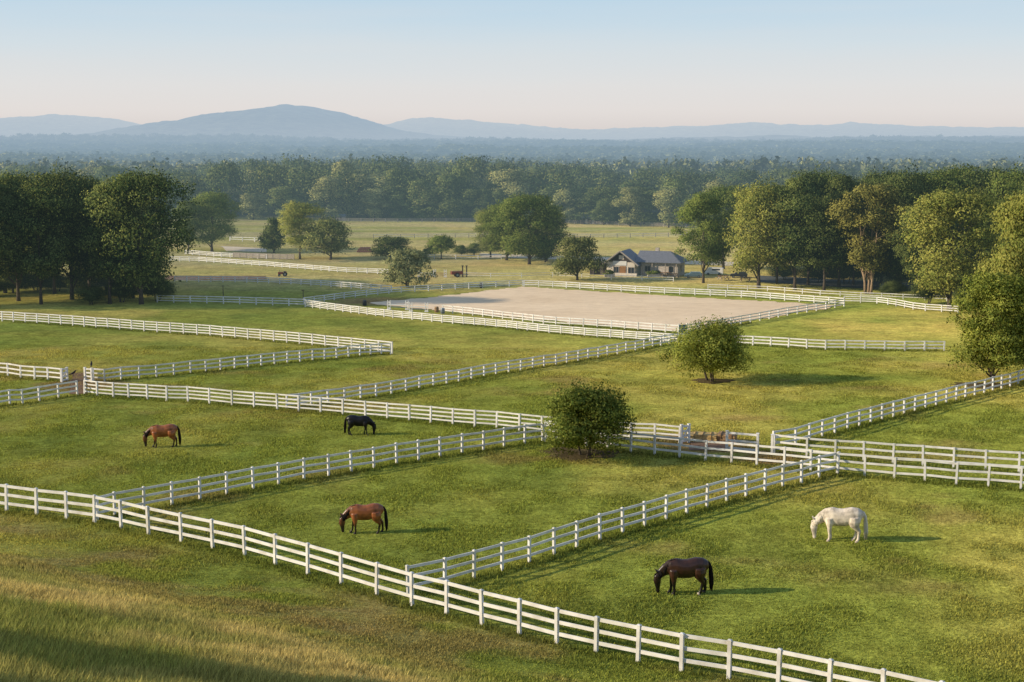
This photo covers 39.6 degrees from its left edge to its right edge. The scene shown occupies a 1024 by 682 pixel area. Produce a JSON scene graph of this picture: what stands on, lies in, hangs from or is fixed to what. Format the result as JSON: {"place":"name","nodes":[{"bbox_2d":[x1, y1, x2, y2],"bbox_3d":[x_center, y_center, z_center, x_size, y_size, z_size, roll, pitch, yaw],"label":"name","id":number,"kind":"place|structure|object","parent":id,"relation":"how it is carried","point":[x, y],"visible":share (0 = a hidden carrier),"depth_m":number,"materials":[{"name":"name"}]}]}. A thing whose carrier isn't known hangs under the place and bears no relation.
{"place":"outdoors","nodes":[
{"label":"outdoors","id":0,"kind":"place"},
{"bbox_2d":[74,104,465,139],"bbox_3d":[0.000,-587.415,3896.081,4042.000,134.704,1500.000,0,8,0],"label":"hills","id":1,"kind":"structure","parent":0,"point":[284,120],"depth_m":3682.76,"materials":[{"name":"blue"}]},
{"bbox_2d":[0,207,1023,681],"bbox_3d":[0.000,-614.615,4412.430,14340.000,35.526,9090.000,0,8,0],"label":"ground","id":2,"kind":"structure","parent":0,"point":[854,319],"depth_m":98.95,"materials":[{"name":"green plant"}]},
{"bbox_2d":[0,191,32,286],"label":"tree","id":3,"kind":"object","parent":2,"relation":"on","point":[5,250],"visible":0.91,"depth_m":195.87,"materials":[{"name":"green plant"}]},
{"bbox_2d":[0,363,60,381],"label":"rail fence","id":4,"kind":"object","parent":2,"relation":"on","point":[34,371],"visible":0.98,"depth_m":126.08,"materials":[{"name":"white paint"}]},
{"bbox_2d":[0,169,62,300],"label":"tree","id":5,"kind":"object","parent":2,"relation":"on","point":[9,185],"visible":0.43,"depth_m":200.79,"materials":[{"name":"green plant"}]},
{"bbox_2d":[0,380,77,403],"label":"rail fence","id":6,"kind":"object","parent":2,"relation":"on","point":[22,399],"visible":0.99,"depth_m":114.25,"materials":[{"name":"white paint"}]},
{"bbox_2d":[0,179,80,304],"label":"tree","id":7,"kind":"object","parent":2,"relation":"on","point":[39,200],"visible":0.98,"depth_m":197.00,"materials":[{"name":"green plant"}]},
{"bbox_2d":[19,156,100,299],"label":"tree","id":8,"kind":"object","parent":2,"relation":"on","point":[71,187],"visible":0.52,"depth_m":202.92,"materials":[{"name":"green plant"}]},
{"bbox_2d":[72,284,108,304],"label":"bush","id":9,"kind":"object","parent":2,"relation":"on","point":[92,293],"visible":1,"depth_m":198.47,"materials":[{"name":"green plant"}]},
{"bbox_2d":[70,181,137,303],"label":"tree","id":10,"kind":"object","parent":2,"relation":"on","point":[91,241],"visible":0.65,"depth_m":197.35,"materials":[{"name":"green plant"}]},
{"bbox_2d":[103,281,146,301],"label":"bush","id":11,"kind":"object","parent":2,"relation":"on","point":[127,293],"visible":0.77,"depth_m":201.41,"materials":[{"name":"green plant"}]},
{"bbox_2d":[79,166,202,304],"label":"tree","id":12,"kind":"object","parent":2,"relation":"on","point":[141,266],"visible":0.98,"depth_m":195.92,"materials":[{"name":"green plant"}]},
{"bbox_2d":[134,278,178,301],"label":"bush","id":13,"kind":"object","parent":2,"relation":"on","point":[155,291],"visible":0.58,"depth_m":203.54,"materials":[{"name":"green plant"}]},
{"bbox_2d":[143,424,180,447],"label":"horse","id":14,"kind":"object","parent":2,"relation":"on","point":[156,431],"visible":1,"depth_m":95.32},
{"bbox_2d":[171,200,210,252],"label":"tree","id":15,"kind":"object","parent":2,"relation":"on","point":[195,223],"visible":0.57,"depth_m":291.06,"materials":[{"name":"green plant"}]},
{"bbox_2d":[0,311,392,353],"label":"rail fence","id":16,"kind":"object","parent":2,"relation":"on","point":[183,331],"visible":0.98,"depth_m":162.37,"materials":[{"name":"white paint"}]},
{"bbox_2d":[184,186,245,251],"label":"tree","id":17,"kind":"object","parent":2,"relation":"on","point":[217,202],"visible":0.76,"depth_m":295.17,"materials":[{"name":"green plant"}]},
{"bbox_2d":[156,295,305,305],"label":"rail fence","id":18,"kind":"object","parent":2,"relation":"on","point":[223,299],"visible":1,"depth_m":200.80,"materials":[{"name":"white paint"}]},
{"bbox_2d":[93,343,390,380],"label":"rail fence","id":19,"kind":"object","parent":2,"relation":"on","point":[247,360],"visible":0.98,"depth_m":134.33,"materials":[{"name":"white paint"}]},
{"bbox_2d":[239,192,270,219],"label":"tree","id":20,"kind":"object","parent":2,"relation":"on","point":[250,202],"visible":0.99,"depth_m":406.79,"materials":[{"name":"green plant"}]},
{"bbox_2d":[0,553,522,681],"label":"hillside grass","id":21,"kind":"structure","parent":2,"relation":"on","point":[47,628],"depth_m":47.65,"materials":[{"name":"green plant"}]},
{"bbox_2d":[256,217,285,252],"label":"tree","id":22,"kind":"object","parent":2,"relation":"on","point":[269,234],"visible":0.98,"depth_m":291.99,"materials":[{"name":"green plant"}]},
{"bbox_2d":[170,256,387,273],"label":"rail fence","id":23,"kind":"object","parent":2,"relation":"on","point":[274,265],"visible":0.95,"depth_m":260.05,"materials":[{"name":"white paint"}]},
{"bbox_2d":[174,276,391,290],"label":"rail fence","id":24,"kind":"object","parent":2,"relation":"on","point":[290,282],"visible":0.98,"depth_m":230.50,"materials":[{"name":"white paint"}]},
{"bbox_2d":[265,186,303,218],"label":"tree","id":25,"kind":"object","parent":2,"relation":"on","point":[285,190],"visible":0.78,"depth_m":402.76,"materials":[{"name":"green plant"}]},
{"bbox_2d":[277,200,325,258],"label":"tree","id":26,"kind":"object","parent":2,"relation":"on","point":[294,215],"visible":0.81,"depth_m":276.22,"materials":[{"name":"green plant"}]},
{"bbox_2d":[96,423,543,519],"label":"rail fence","id":27,"kind":"object","parent":2,"relation":"on","point":[303,473],"visible":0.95,"depth_m":86.22,"materials":[{"name":"white paint"}]},
{"bbox_2d":[296,215,355,259],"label":"tree","id":28,"kind":"object","parent":2,"relation":"on","point":[332,226],"visible":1,"depth_m":273.79,"materials":[{"name":"green plant"}]},
{"bbox_2d":[306,176,347,218],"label":"tree","id":29,"kind":"object","parent":2,"relation":"on","point":[326,181],"visible":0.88,"depth_m":403.62,"materials":[{"name":"green plant"}]},
{"bbox_2d":[331,159,358,213],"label":"tree","id":30,"kind":"object","parent":2,"relation":"on","point":[342,165],"visible":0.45,"depth_m":417.88,"materials":[{"name":"green plant"}]},
{"bbox_2d":[344,415,375,435],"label":"horse","id":31,"kind":"object","parent":2,"relation":"on","point":[355,420],"visible":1,"depth_m":99.54},
{"bbox_2d":[339,503,387,533],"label":"horse","id":32,"kind":"object","parent":2,"relation":"on","point":[357,512],"visible":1,"depth_m":73.84},
{"bbox_2d":[334,173,393,217],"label":"tree","id":33,"kind":"object","parent":2,"relation":"on","point":[369,181],"visible":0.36,"depth_m":415.20,"materials":[{"name":"green plant"}]},
{"bbox_2d":[358,188,391,219],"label":"tree","id":34,"kind":"object","parent":2,"relation":"on","point":[370,195],"visible":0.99,"depth_m":406.30,"materials":[{"name":"green plant"}]},
{"bbox_2d":[83,379,680,442],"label":"rail fence","id":35,"kind":"object","parent":2,"relation":"on","point":[320,405],"visible":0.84,"depth_m":107.85,"materials":[{"name":"white paint"}]},
{"bbox_2d":[368,235,412,257],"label":"tree","id":36,"kind":"object","parent":2,"relation":"on","point":[392,243],"visible":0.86,"depth_m":273.79,"materials":[{"name":"green plant"}]},
{"bbox_2d":[384,193,412,219],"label":"tree","id":37,"kind":"object","parent":2,"relation":"on","point":[397,213],"visible":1,"depth_m":406.94,"materials":[{"name":"green plant"}]},
{"bbox_2d":[377,247,437,285],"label":"tree","id":38,"kind":"object","parent":2,"relation":"on","point":[400,260],"visible":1,"depth_m":224.22,"materials":[{"name":"green plant"}]},
{"bbox_2d":[303,280,522,303],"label":"rail fence","id":39,"kind":"object","parent":2,"relation":"on","point":[428,289],"visible":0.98,"depth_m":218.09,"materials":[{"name":"white paint"}]},
{"bbox_2d":[405,179,435,220],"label":"tree","id":40,"kind":"object","parent":2,"relation":"on","point":[423,182],"visible":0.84,"depth_m":405.68,"materials":[{"name":"green plant"}]},
{"bbox_2d":[424,234,458,258],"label":"tree","id":41,"kind":"object","parent":2,"relation":"on","point":[442,243],"visible":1,"depth_m":275.07,"materials":[{"name":"green plant"}]},
{"bbox_2d":[428,170,469,220],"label":"tree","id":42,"kind":"object","parent":2,"relation":"on","point":[451,181],"visible":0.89,"depth_m":403.73,"materials":[{"name":"green plant"}]},
{"bbox_2d":[449,167,477,216],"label":"tree","id":43,"kind":"object","parent":2,"relation":"on","point":[463,174],"visible":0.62,"depth_m":406.61,"materials":[{"name":"green plant"}]},
{"bbox_2d":[0,484,944,681],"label":"rail fence","id":44,"kind":"object","parent":2,"relation":"on","point":[728,654],"visible":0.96,"depth_m":59.68,"materials":[{"name":"white paint"}]},
{"bbox_2d":[454,187,490,220],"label":"tree","id":45,"kind":"object","parent":2,"relation":"on","point":[467,195],"visible":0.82,"depth_m":404.43,"materials":[{"name":"green plant"}]},
{"bbox_2d":[463,186,497,217],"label":"tree","id":46,"kind":"object","parent":2,"relation":"on","point":[485,196],"visible":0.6,"depth_m":403.56,"materials":[{"name":"green plant"}]},
{"bbox_2d":[286,333,677,407],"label":"rail fence","id":47,"kind":"object","parent":2,"relation":"on","point":[446,375],"visible":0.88,"depth_m":127.49,"materials":[{"name":"white paint"}]},
{"bbox_2d":[468,207,502,256],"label":"tree","id":48,"kind":"object","parent":2,"relation":"on","point":[482,246],"visible":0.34,"depth_m":275.87,"materials":[{"name":"green plant"}]},
{"bbox_2d":[305,300,677,342],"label":"rail fence","id":49,"kind":"object","parent":2,"relation":"on","point":[473,321],"visible":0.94,"depth_m":173.47,"materials":[{"name":"white paint"}]},
{"bbox_2d":[474,197,532,259],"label":"tree","id":50,"kind":"object","parent":2,"relation":"on","point":[491,236],"visible":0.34,"depth_m":269.60,"materials":[{"name":"green plant"}]},
{"bbox_2d":[488,168,534,204],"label":"tree","id":51,"kind":"object","parent":2,"relation":"on","point":[513,184],"visible":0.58,"depth_m":403.44,"materials":[{"name":"green plant"}]},
{"bbox_2d":[336,218,686,227],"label":"rail fence","id":52,"kind":"object","parent":2,"relation":"on","point":[458,219],"visible":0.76,"depth_m":399.57,"materials":[{"name":"white wood"}]},
{"bbox_2d":[0,132,1023,175],"bbox_3d":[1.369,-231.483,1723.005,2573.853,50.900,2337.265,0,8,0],"label":"distant forest","id":53,"kind":"object","parent":2,"relation":"on","point":[763,154],"visible":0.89,"depth_m":1353.31,"materials":[{"name":"green plant"}]},
{"bbox_2d":[0,152,1023,219],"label":"wood","id":54,"kind":"object","parent":2,"relation":"on","point":[580,179],"visible":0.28,"depth_m":429.38,"materials":[{"name":"green plant"}]},
{"bbox_2d":[489,191,569,264],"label":"tree","id":55,"kind":"object","parent":2,"relation":"on","point":[530,244],"visible":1,"depth_m":261.20,"materials":[{"name":"green plant"}]},
{"bbox_2d":[442,305,677,331],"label":"rail fence","id":56,"kind":"object","parent":2,"relation":"on","point":[555,322],"visible":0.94,"depth_m":175.30,"materials":[{"name":"white paint"}]},
{"bbox_2d":[550,186,582,222],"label":"tree","id":57,"kind":"object","parent":2,"relation":"on","point":[567,193],"visible":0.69,"depth_m":393.92,"materials":[{"name":"green plant"}]},
{"bbox_2d":[539,447,620,461],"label":"tree shadow","id":58,"kind":"object","parent":2,"relation":"on","point":[565,455],"visible":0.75,"depth_m":92.74,"materials":[{"name":"plant"}]},
{"bbox_2d":[549,233,611,279],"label":"tree","id":59,"kind":"object","parent":2,"relation":"on","point":[577,247],"visible":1,"depth_m":233.44,"materials":[{"name":"green plant"}]},
{"bbox_2d":[529,375,640,463],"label":"bush","id":60,"kind":"object","parent":2,"relation":"on","point":[584,416],"visible":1,"depth_m":90.58,"materials":[{"name":"green plant"}]},
{"bbox_2d":[565,194,623,220],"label":"tree","id":61,"kind":"object","parent":2,"relation":"on","point":[589,199],"visible":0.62,"depth_m":393.32,"materials":[{"name":"green plant"}]},
{"bbox_2d":[577,184,628,217],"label":"tree","id":62,"kind":"object","parent":2,"relation":"on","point":[606,191],"visible":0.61,"depth_m":394.89,"materials":[{"name":"green plant"}]},
{"bbox_2d":[588,198,617,224],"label":"tree","id":63,"kind":"object","parent":2,"relation":"on","point":[604,217],"visible":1,"depth_m":388.02,"materials":[{"name":"green plant"}]},
{"bbox_2d":[371,287,840,329],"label":"riding arena","id":64,"kind":"object","parent":2,"relation":"on","point":[649,308],"visible":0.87,"depth_m":199.09},
{"bbox_2d":[405,451,840,593],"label":"rail fence","id":65,"kind":"object","parent":2,"relation":"on","point":[501,545],"visible":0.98,"depth_m":73.31,"materials":[{"name":"white paint"}]},
{"bbox_2d":[609,186,646,225],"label":"tree","id":66,"kind":"object","parent":2,"relation":"on","point":[629,218],"visible":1,"depth_m":381.64,"materials":[{"name":"green plant"}]},
{"bbox_2d":[590,248,689,276],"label":"house","id":67,"kind":"structure","parent":2,"relation":"on","point":[631,263],"depth_m":242.33,"materials":[{"name":"stone"}]},
{"bbox_2d":[635,190,681,223],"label":"tree","id":68,"kind":"object","parent":2,"relation":"on","point":[649,203],"visible":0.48,"depth_m":385.90,"materials":[{"name":"green plant"}]},
{"bbox_2d":[651,188,683,227],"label":"tree","id":69,"kind":"object","parent":2,"relation":"on","point":[667,205],"visible":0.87,"depth_m":374.31,"materials":[{"name":"green plant"}]},
{"bbox_2d":[656,177,689,224],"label":"tree","id":70,"kind":"object","parent":2,"relation":"on","point":[671,183],"visible":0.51,"depth_m":384.46,"materials":[{"name":"green plant"}]},
{"bbox_2d":[653,557,713,594],"bbox_3d":[7.759,10.624,64.291,2.742,1.740,0.915,0,8,-2],"label":"horse","id":71,"kind":"object","parent":2,"relation":"on","point":[674,569],"visible":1,"depth_m":64.04},
{"bbox_2d":[524,280,844,302],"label":"rail fence","id":72,"kind":"object","parent":2,"relation":"on","point":[694,291],"visible":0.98,"depth_m":214.29,"materials":[{"name":"white paint"}]},
{"bbox_2d":[670,191,733,282],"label":"tree","id":73,"kind":"object","parent":2,"relation":"on","point":[701,203],"visible":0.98,"depth_m":229.26,"materials":[{"name":"green plant"}]},
{"bbox_2d":[655,313,759,382],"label":"tree","id":74,"kind":"object","parent":2,"relation":"on","point":[720,349],"visible":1,"depth_m":123.71,"materials":[{"name":"green plant"}]},
{"bbox_2d":[685,182,748,268],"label":"tree","id":75,"kind":"object","parent":2,"relation":"on","point":[727,195],"visible":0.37,"depth_m":252.62,"materials":[{"name":"green plant"}]},
{"bbox_2d":[725,430,773,452],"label":"field gate","id":76,"kind":"structure","parent":2,"relation":"on","point":[754,442],"depth_m":93.81,"materials":[{"name":"white paint"}]},
{"bbox_2d":[722,171,804,287],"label":"tree","id":77,"kind":"object","parent":2,"relation":"on","point":[756,207],"visible":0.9,"depth_m":221.05,"materials":[{"name":"green plant"}]},
{"bbox_2d":[689,299,844,328],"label":"rail fence","id":78,"kind":"object","parent":2,"relation":"on","point":[797,311],"visible":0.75,"depth_m":184.95,"materials":[{"name":"white paint"}]},
{"bbox_2d":[544,422,1023,488],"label":"rail fence","id":79,"kind":"object","parent":2,"relation":"on","point":[784,461],"visible":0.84,"depth_m":87.53,"materials":[{"name":"white paint"}]},
{"bbox_2d":[767,176,825,289],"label":"tree","id":80,"kind":"object","parent":2,"relation":"on","point":[799,184],"visible":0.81,"depth_m":218.79,"materials":[{"name":"green plant"}]},
{"bbox_2d":[780,169,831,284],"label":"tree","id":81,"kind":"object","parent":2,"relation":"on","point":[819,182],"visible":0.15,"depth_m":225.52,"materials":[{"name":"green plant"}]},
{"bbox_2d":[681,333,944,350],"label":"rail fence","id":82,"kind":"object","parent":2,"relation":"on","point":[825,343],"visible":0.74,"depth_m":149.12,"materials":[{"name":"white paint"}]},
{"bbox_2d":[796,266,842,281],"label":"bush","id":83,"kind":"object","parent":2,"relation":"on","point":[816,274],"visible":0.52,"depth_m":231.40,"materials":[{"name":"green plant"}]},
{"bbox_2d":[785,192,856,289],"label":"tree","id":84,"kind":"object","parent":2,"relation":"on","point":[827,259],"visible":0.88,"depth_m":217.05,"materials":[{"name":"green plant"}]},
{"bbox_2d":[708,284,946,300],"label":"rail fence","id":85,"kind":"object","parent":2,"relation":"on","point":[802,291],"visible":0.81,"depth_m":213.57,"materials":[{"name":"white paint"}]},
{"bbox_2d":[810,507,867,542],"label":"horse","id":86,"kind":"object","parent":2,"relation":"on","point":[851,517],"visible":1,"depth_m":72.33},
{"bbox_2d":[817,172,870,286],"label":"tree","id":87,"kind":"object","parent":2,"relation":"on","point":[845,181],"visible":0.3,"depth_m":222.98,"materials":[{"name":"green plant"}]},
{"bbox_2d":[825,263,867,282],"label":"bush","id":88,"kind":"object","parent":2,"relation":"on","point":[844,274],"visible":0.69,"depth_m":229.63,"materials":[{"name":"green plant"}]},
{"bbox_2d":[825,181,910,293],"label":"tree","id":89,"kind":"object","parent":2,"relation":"on","point":[869,260],"visible":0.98,"depth_m":213.32,"materials":[{"name":"green plant"}]},
{"bbox_2d":[852,166,901,283],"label":"tree","id":90,"kind":"object","parent":2,"relation":"on","point":[874,179],"visible":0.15,"depth_m":228.42,"materials":[{"name":"green plant"}]},
{"bbox_2d":[879,279,908,295],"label":"bush","id":91,"kind":"object","parent":2,"relation":"on","point":[893,287],"visible":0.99,"depth_m":210.39,"materials":[{"name":"green plant"}]},
{"bbox_2d":[772,369,1023,443],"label":"rail fence","id":92,"kind":"object","parent":2,"relation":"on","point":[859,415],"visible":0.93,"depth_m":107.31,"materials":[{"name":"white paint"}]},
{"bbox_2d":[773,434,1023,472],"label":"rail fence","id":93,"kind":"object","parent":2,"relation":"on","point":[893,450],"visible":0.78,"depth_m":90.04,"materials":[{"name":"white paint"}]},
{"bbox_2d":[864,158,937,284],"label":"tree","id":94,"kind":"object","parent":2,"relation":"on","point":[912,184],"visible":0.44,"depth_m":217.59,"materials":[{"name":"green plant"}]},
{"bbox_2d":[844,296,958,312],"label":"rail fence","id":95,"kind":"object","parent":2,"relation":"on","point":[904,303],"visible":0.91,"depth_m":196.33,"materials":[{"name":"white paint"}]},
{"bbox_2d":[884,201,939,296],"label":"tree","id":96,"kind":"object","parent":2,"relation":"on","point":[906,254],"visible":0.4,"depth_m":209.46,"materials":[{"name":"green plant"}]},
{"bbox_2d":[908,279,945,303],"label":"bush","id":97,"kind":"object","parent":2,"relation":"on","point":[922,293],"visible":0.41,"depth_m":200.10,"materials":[{"name":"green plant"}]},
{"bbox_2d":[893,163,978,253],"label":"tree","id":98,"kind":"object","parent":2,"relation":"on","point":[944,180],"visible":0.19,"depth_m":220.03,"materials":[{"name":"green plant"}]},
{"bbox_2d":[894,181,1018,308],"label":"tree","id":99,"kind":"object","parent":2,"relation":"on","point":[946,278],"visible":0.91,"depth_m":190.18,"materials":[{"name":"green plant"}]},
{"bbox_2d":[941,164,1014,264],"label":"tree","id":100,"kind":"object","parent":2,"relation":"on","point":[980,177],"visible":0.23,"depth_m":219.07,"materials":[{"name":"green plant"}]},
{"bbox_2d":[945,267,1023,383],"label":"tree","id":101,"kind":"object","parent":2,"relation":"on","point":[1005,289],"visible":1,"depth_m":121.50,"materials":[{"name":"green plant"}]},
{"bbox_2d":[972,156,1023,261],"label":"tree","id":102,"kind":"object","parent":2,"relation":"on","point":[1014,185],"visible":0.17,"depth_m":214.24,"materials":[{"name":"green plant"}]},
{"bbox_2d":[973,190,1023,316],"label":"tree","id":103,"kind":"object","parent":2,"relation":"on","point":[1008,257],"visible":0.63,"depth_m":161.77,"materials":[{"name":"green plant"}]},
{"bbox_2d":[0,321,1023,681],"bbox_3d":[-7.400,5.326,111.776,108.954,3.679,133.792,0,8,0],"label":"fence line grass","id":104,"kind":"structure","parent":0,"point":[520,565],"depth_m":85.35,"materials":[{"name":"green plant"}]},
{"bbox_2d":[0,114,1023,139],"bbox_3d":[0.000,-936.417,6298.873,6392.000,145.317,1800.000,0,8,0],"label":"hills","id":105,"kind":"structure","parent":0,"point":[54,124],"depth_m":6085.87,"materials":[{"name":"blue"}]},
{"bbox_2d":[0,0,1023,128],"label":"sky","id":106,"kind":"structure","parent":0,"point":[570,64],"materials":[{"name":"blue"}]},
{"bbox_2d":[359,135,1023,141],"bbox_3d":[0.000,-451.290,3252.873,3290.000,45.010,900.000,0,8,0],"label":"hills","id":107,"kind":"structure","parent":0,"point":[770,137],"depth_m":3346.92,"materials":[{"name":"blue"}]},
{"bbox_2d":[760,275,954,293],"bbox_3d":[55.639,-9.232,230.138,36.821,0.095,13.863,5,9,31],"label":"fence","id":108,"kind":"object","parent":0,"point":[814,282],"visible":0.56,"depth_m":232.49,"materials":[{"name":"white wood"}]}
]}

